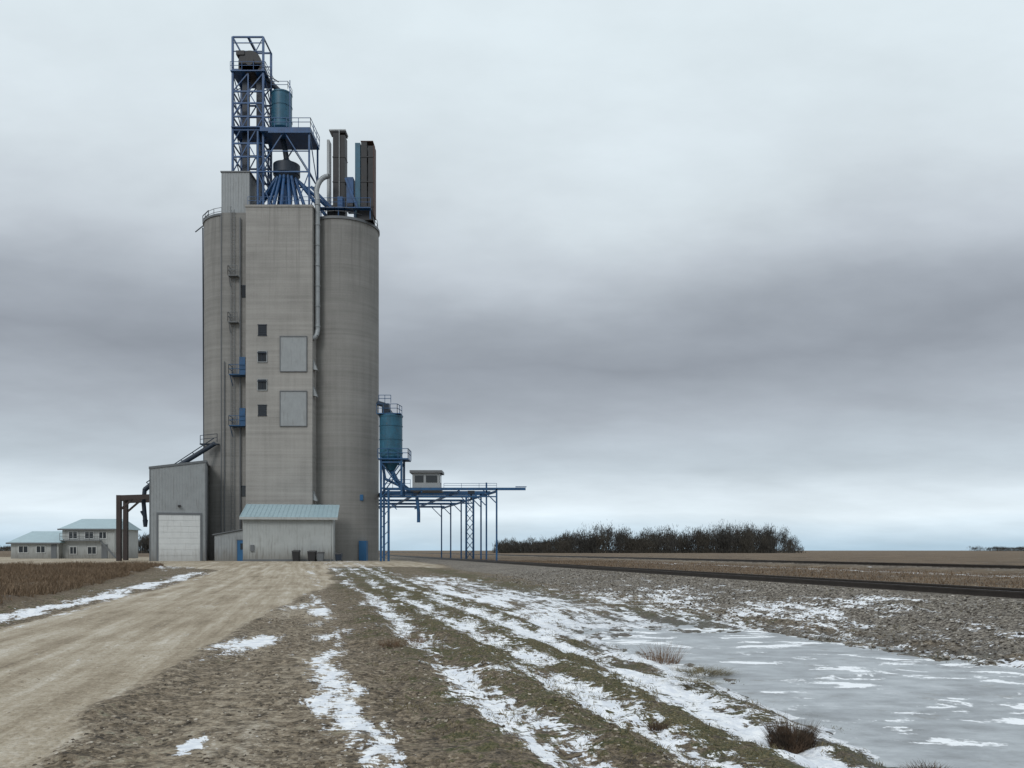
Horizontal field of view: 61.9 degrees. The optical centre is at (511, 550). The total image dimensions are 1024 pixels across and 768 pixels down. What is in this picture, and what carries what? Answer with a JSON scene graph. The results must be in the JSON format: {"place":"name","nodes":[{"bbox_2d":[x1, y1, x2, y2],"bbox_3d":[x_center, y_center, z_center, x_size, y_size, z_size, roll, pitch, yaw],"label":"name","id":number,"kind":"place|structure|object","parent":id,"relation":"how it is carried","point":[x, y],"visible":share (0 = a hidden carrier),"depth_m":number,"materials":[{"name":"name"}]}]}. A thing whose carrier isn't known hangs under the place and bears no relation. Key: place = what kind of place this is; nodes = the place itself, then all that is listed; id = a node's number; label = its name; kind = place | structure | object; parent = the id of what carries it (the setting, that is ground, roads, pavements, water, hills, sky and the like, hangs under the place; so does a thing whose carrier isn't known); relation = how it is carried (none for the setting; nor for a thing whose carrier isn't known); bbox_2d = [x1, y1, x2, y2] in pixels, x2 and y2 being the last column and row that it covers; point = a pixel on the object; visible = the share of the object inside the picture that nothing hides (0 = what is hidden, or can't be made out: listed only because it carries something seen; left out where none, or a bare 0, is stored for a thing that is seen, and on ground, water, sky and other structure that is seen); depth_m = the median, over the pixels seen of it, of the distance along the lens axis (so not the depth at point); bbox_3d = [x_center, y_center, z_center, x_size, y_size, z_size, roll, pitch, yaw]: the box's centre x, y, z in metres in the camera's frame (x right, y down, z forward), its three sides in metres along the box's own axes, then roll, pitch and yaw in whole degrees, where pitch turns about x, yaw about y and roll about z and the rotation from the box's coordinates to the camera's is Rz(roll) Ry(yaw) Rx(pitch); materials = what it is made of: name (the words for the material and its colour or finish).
{"place":"outdoors","nodes":[
{"label":"outdoors","id":0,"kind":"place"},
{"bbox_2d":[0,566,334,767],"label":"gravel road","id":1,"kind":"structure","parent":0,"point":[69,644],"depth_m":14.57,"materials":[{"name":"beige gravel"}]},
{"bbox_2d":[0,551,1023,767],"bbox_3d":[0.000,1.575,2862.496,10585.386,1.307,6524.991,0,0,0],"label":"ground","id":2,"kind":"structure","parent":0,"point":[338,706],"depth_m":12.63,"materials":[{"name":"soil"}]},
{"bbox_2d":[11,543,61,558],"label":"walls single storey","id":3,"kind":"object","parent":2,"relation":"on","point":[31,554],"visible":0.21,"depth_m":125.00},
{"bbox_2d":[19,546,44,551],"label":"windows single storey","id":4,"kind":"object","parent":3,"relation":"attached to","point":[26,548],"visible":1,"depth_m":124.95,"materials":[{"name":"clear glass"}]},
{"bbox_2d":[18,546,45,552],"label":"windows","id":5,"kind":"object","parent":3,"relation":"attached to","point":[28,550],"depth_m":124.91,"materials":[{"name":"white plastic"}]},
{"bbox_2d":[7,531,64,542],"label":"roof","id":6,"kind":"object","parent":3,"relation":"on","point":[42,537],"visible":0.55,"depth_m":126.18,"materials":[{"name":"teal metal"}]},
{"bbox_2d":[6,543,59,543],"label":"fascia single storey","id":7,"kind":"object","parent":6,"relation":"attached to","point":[32,543],"visible":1,"depth_m":124.49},
{"bbox_2d":[51,544,56,558],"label":"door single storey","id":8,"kind":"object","parent":3,"relation":"attached to","point":[53,551],"depth_m":124.94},
{"bbox_2d":[0,560,163,603],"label":"dry field grass","id":9,"kind":"structure","parent":2,"relation":"on","point":[65,572],"depth_m":43.69,"materials":[{"name":"brown plant"}]},
{"bbox_2d":[59,533,115,557],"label":"exterior stairs","id":10,"kind":"structure","parent":2,"relation":"on","point":[102,543],"depth_m":125.08,"materials":[{"name":"grey metal"}]},
{"bbox_2d":[62,529,137,558],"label":"walls two storey","id":11,"kind":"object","parent":2,"relation":"on","point":[110,540],"visible":0.5,"depth_m":126.00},
{"bbox_2d":[69,532,105,553],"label":"windows","id":12,"kind":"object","parent":11,"relation":"attached to","point":[91,550],"visible":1,"depth_m":125.95,"materials":[{"name":"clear glass"}]},
{"bbox_2d":[68,531,106,553],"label":"window frames two storey","id":13,"kind":"object","parent":11,"relation":"attached to","point":[85,538],"depth_m":125.91,"materials":[{"name":"white plastic"}]},
{"bbox_2d":[59,519,140,529],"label":"roof","id":14,"kind":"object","parent":11,"relation":"on","point":[95,524],"visible":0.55,"depth_m":127.75,"materials":[{"name":"metal"}]},
{"bbox_2d":[57,529,115,529],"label":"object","id":15,"kind":"object","parent":14,"relation":"attached to","point":[86,529],"visible":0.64,"depth_m":125.49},
{"bbox_2d":[101,544,107,558],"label":"door","id":16,"kind":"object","parent":11,"relation":"attached to","point":[104,552],"depth_m":125.94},
{"bbox_2d":[116,494,148,560],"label":"steel portal frame","id":17,"kind":"object","parent":2,"relation":"on","point":[128,499],"visible":0.77,"depth_m":97.20,"materials":[{"name":"brown metal"}]},
{"bbox_2d":[138,533,148,552],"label":"bare tree line","id":18,"kind":"object","parent":2,"relation":"on","point":[143,542],"visible":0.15,"depth_m":303.63,"materials":[{"name":"plant"}]},
{"bbox_2d":[149,460,208,560],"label":"corrugated metal building","id":19,"kind":"structure","parent":2,"relation":"on","point":[178,511],"depth_m":96.12,"materials":[{"name":"grey metal"}]},
{"bbox_2d":[158,515,199,560],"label":"roller door","id":20,"kind":"structure","parent":19,"relation":"in","point":[178,535],"depth_m":96.10,"materials":[{"name":"white metal"}]},
{"bbox_2d":[140,434,219,526],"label":"receiving conveyor","id":21,"kind":"object","parent":19,"relation":"on","point":[209,446],"visible":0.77,"depth_m":99.63,"materials":[{"name":"blue metal"}]},
{"bbox_2d":[212,529,242,560],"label":"lean to shed","id":22,"kind":"object","parent":2,"relation":"on","point":[228,545],"visible":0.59,"depth_m":96.40,"materials":[{"name":"grey metal"}]},
{"bbox_2d":[237,540,242,560],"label":"door","id":23,"kind":"structure","parent":22,"relation":"in","point":[239,552],"depth_m":96.29,"materials":[{"name":"blue metal"}]},
{"bbox_2d":[195,36,379,560],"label":"grain elevator","id":24,"kind":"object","parent":2,"relation":"on","point":[290,296],"visible":0.95,"depth_m":101.56,"materials":[{"name":"concrete"}]},
{"bbox_2d":[241,286,266,495],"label":"window glass","id":25,"kind":"structure","parent":24,"relation":"in","point":[262,329],"depth_m":99.95,"materials":[{"name":"grey glass"}]},
{"bbox_2d":[257,351,266,390],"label":"window frames","id":26,"kind":"structure","parent":24,"relation":"in","point":[257,351],"depth_m":99.88,"materials":[{"name":"metal"}]},
{"bbox_2d":[359,495,367,560],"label":"silo doors","id":27,"kind":"structure","parent":24,"relation":"in","point":[363,545],"depth_m":102.20,"materials":[{"name":"blue metal"}]},
{"bbox_2d":[239,504,339,560],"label":"annex shed","id":28,"kind":"structure","parent":2,"relation":"on","point":[276,532],"depth_m":94.34,"materials":[{"name":"white metal"}]},
{"bbox_2d":[292,550,300,560],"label":"garbage bin","id":29,"kind":"object","parent":2,"relation":"on","point":[295,555],"visible":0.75,"depth_m":92.98,"materials":[{"name":"black plastic"}]},
{"bbox_2d":[307,550,316,560],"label":"garbage bin","id":30,"kind":"object","parent":2,"relation":"on","point":[312,554],"visible":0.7,"depth_m":93.13,"materials":[{"name":"black plastic"}]},
{"bbox_2d":[317,552,324,560],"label":"garbage bin","id":31,"kind":"object","parent":2,"relation":"on","point":[320,556],"visible":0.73,"depth_m":93.30,"materials":[{"name":"black plastic"}]},
{"bbox_2d":[335,553,342,560],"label":"garbage bin","id":32,"kind":"object","parent":2,"relation":"on","point":[338,556],"visible":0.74,"depth_m":94.28,"materials":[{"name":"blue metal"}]},
{"bbox_2d":[7,608,699,767],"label":"gravel stones","id":33,"kind":"object","parent":2,"relation":"on","point":[330,747],"visible":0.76,"depth_m":8.45,"materials":[{"name":"grey gravel"}]},
{"bbox_2d":[375,636,407,647],"bbox_3d":[-2.008,1.493,14.204,0.667,0.215,0.609,0,0,33],"label":"grass tuft","id":34,"kind":"object","parent":2,"relation":"on","point":[397,644],"visible":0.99,"depth_m":14.14,"materials":[{"name":"brown plant"}]},
{"bbox_2d":[376,398,413,560],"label":"surge bin","id":35,"kind":"object","parent":2,"relation":"on","point":[390,452],"visible":0.98,"depth_m":99.59,"materials":[{"name":"blue metal"}]},
{"bbox_2d":[407,635,426,642],"bbox_3d":[-1.688,1.514,15.104,0.496,0.254,0.440,0,0,24],"label":"grass tuft","id":36,"kind":"object","parent":2,"relation":"on","point":[416,639],"visible":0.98,"depth_m":15.11,"materials":[{"name":"beige plant"}]},
{"bbox_2d":[379,479,526,560],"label":"rail loading gantry","id":37,"kind":"object","parent":2,"relation":"on","point":[472,495],"visible":0.82,"depth_m":108.90,"materials":[{"name":"blue metal"}]},
{"bbox_2d":[409,470,443,492],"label":"operator cabin","id":38,"kind":"object","parent":37,"relation":"on","point":[426,478],"visible":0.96,"depth_m":100.20,"materials":[{"name":"grey metal"}]},
{"bbox_2d":[415,475,441,483],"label":"windows","id":39,"kind":"structure","parent":38,"relation":"in","point":[418,478],"depth_m":100.15,"materials":[{"name":"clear glass"}]},
{"bbox_2d":[0,545,1023,550],"bbox_3d":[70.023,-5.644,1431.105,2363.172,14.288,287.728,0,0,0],"label":"distant hedgerow","id":40,"kind":"object","parent":2,"relation":"on","point":[5,548],"visible":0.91,"depth_m":1508.84,"materials":[{"name":"brown plant"}]},
{"bbox_2d":[489,518,805,552],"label":"bare tree line","id":41,"kind":"object","parent":2,"relation":"on","point":[748,540],"visible":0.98,"depth_m":401.73,"materials":[{"name":"brown plant"}]},
{"bbox_2d":[643,716,668,731],"bbox_3d":[1.420,1.684,8.299,0.307,0.169,0.299,0,0,0],"label":"grass tuft","id":42,"kind":"object","parent":2,"relation":"on","point":[658,727],"visible":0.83,"depth_m":8.28,"materials":[{"name":"brown plant"}]},
{"bbox_2d":[632,639,685,664],"bbox_3d":[2.541,1.682,14.570,1.119,0.516,0.974,0,0,0],"label":"grass tuft","id":43,"kind":"object","parent":2,"relation":"on","point":[656,658],"visible":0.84,"depth_m":14.54,"materials":[{"name":"brown plant"}]},
{"bbox_2d":[662,676,722,687],"bbox_3d":[2.402,1.737,11.388,1.110,0.093,0.980,0,0,0],"label":"grass tuft","id":44,"kind":"object","parent":2,"relation":"on","point":[690,679],"visible":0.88,"depth_m":11.39,"materials":[{"name":"plant"}]},
{"bbox_2d":[379,554,1023,599],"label":"railway track","id":45,"kind":"structure","parent":2,"relation":"on","point":[961,590],"depth_m":30.59,"materials":[{"name":"metal"}]},
{"bbox_2d":[390,552,1023,568],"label":"railway track","id":46,"kind":"structure","parent":2,"relation":"on","point":[900,564],"depth_m":75.75,"materials":[{"name":"metal"}]},
{"bbox_2d":[670,663,746,676],"bbox_3d":[2.896,1.845,13.196,1.687,0.138,1.503,0,0,0],"label":"grass tuft","id":47,"kind":"object","parent":2,"relation":"on","point":[714,673],"visible":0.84,"depth_m":13.21,"materials":[{"name":"plant"}]},
{"bbox_2d":[470,558,1023,588],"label":"trackside grass","id":48,"kind":"structure","parent":2,"relation":"on","point":[764,567],"depth_m":56.92,"materials":[{"name":"brown plant"}]},
{"bbox_2d":[480,569,1023,667],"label":"bank stones","id":49,"kind":"object","parent":2,"relation":"on","point":[890,629],"visible":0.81,"depth_m":22.76,"materials":[{"name":"grey stone"}]},
{"bbox_2d":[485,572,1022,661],"bbox_3d":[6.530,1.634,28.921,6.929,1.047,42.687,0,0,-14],"label":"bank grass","id":50,"kind":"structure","parent":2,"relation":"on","point":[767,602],"depth_m":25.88,"materials":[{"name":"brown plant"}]},
{"bbox_2d":[757,712,824,753],"bbox_3d":[2.627,1.687,8.008,0.690,0.395,0.610,0,0,0],"label":"grass tuft","id":51,"kind":"object","parent":2,"relation":"on","point":[782,737],"visible":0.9,"depth_m":7.93,"materials":[{"name":"brown plant"}]},
{"bbox_2d":[581,621,1023,767],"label":"frozen puddle","id":52,"kind":"object","parent":2,"relation":"on","point":[889,709],"visible":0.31,"depth_m":11.72,"materials":[{"name":"ice"}]},
{"bbox_2d":[902,759,955,767],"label":"grass tuft","id":53,"kind":"object","parent":2,"relation":"on","point":[928,766],"visible":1,"depth_m":7.41,"materials":[{"name":"plant"}]},
{"bbox_2d":[0,0,1023,550],"label":"sky","id":54,"kind":"structure","parent":0,"point":[683,264],"materials":[{"name":"grey"}]},
{"bbox_2d":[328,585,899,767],"bbox_3d":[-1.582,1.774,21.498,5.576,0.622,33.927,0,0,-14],"label":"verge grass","id":55,"kind":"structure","parent":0,"point":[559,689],"depth_m":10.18,"materials":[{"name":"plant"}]}
]}

